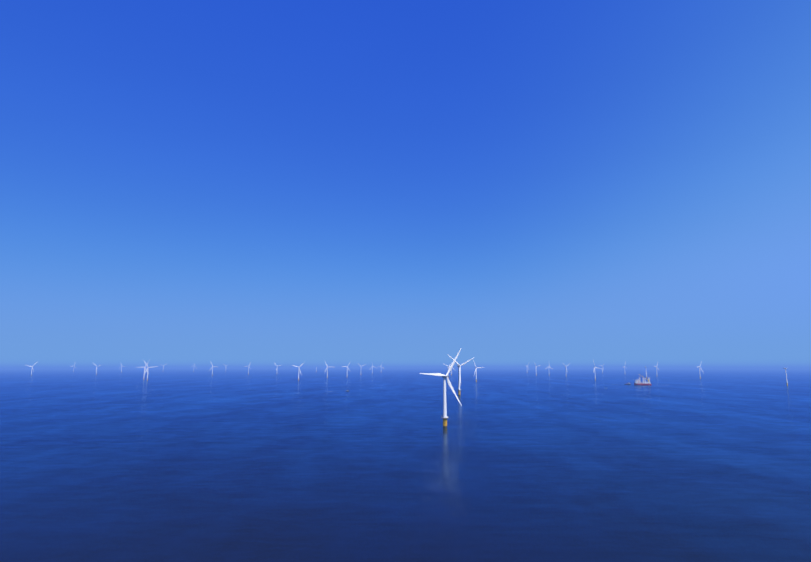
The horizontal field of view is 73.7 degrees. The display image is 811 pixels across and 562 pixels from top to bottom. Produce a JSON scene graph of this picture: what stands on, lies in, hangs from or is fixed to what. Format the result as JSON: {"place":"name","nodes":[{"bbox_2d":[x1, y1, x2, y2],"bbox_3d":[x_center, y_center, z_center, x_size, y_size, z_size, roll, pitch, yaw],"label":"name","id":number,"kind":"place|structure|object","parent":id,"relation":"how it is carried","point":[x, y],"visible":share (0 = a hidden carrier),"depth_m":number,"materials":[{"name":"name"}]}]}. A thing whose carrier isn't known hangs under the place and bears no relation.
{"place":"outdoors","nodes":[
{"label":"outdoors","id":0,"kind":"place"},
{"bbox_2d":[0,367,810,561],"bbox_3d":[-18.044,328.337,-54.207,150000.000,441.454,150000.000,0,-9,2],"label":"sea","id":1,"kind":"structure","parent":0,"point":[379,464],"depth_m":603.87,"materials":[{"name":"liquid"}]},
{"bbox_2d":[419,349,461,426],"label":"turbine","id":2,"kind":"object","parent":1,"relation":"in","point":[445,416],"visible":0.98,"depth_m":987.67,"materials":[{"name":"white metal"}]},
{"bbox_2d":[448,355,472,394],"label":"turbine","id":3,"kind":"object","parent":1,"relation":"in","point":[459,376],"visible":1,"depth_m":1986.49,"materials":[{"name":"white metal"}]},
{"bbox_2d":[634,375,650,384],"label":"ship","id":4,"kind":"object","parent":1,"relation":"on","point":[637,382],"visible":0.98,"depth_m":2920.41,"materials":[{"name":"white metal"}]},
{"bbox_2d":[0,0,810,367],"label":"sky","id":5,"kind":"structure","parent":0,"point":[184,183],"materials":[{"name":"blue"}]}
]}

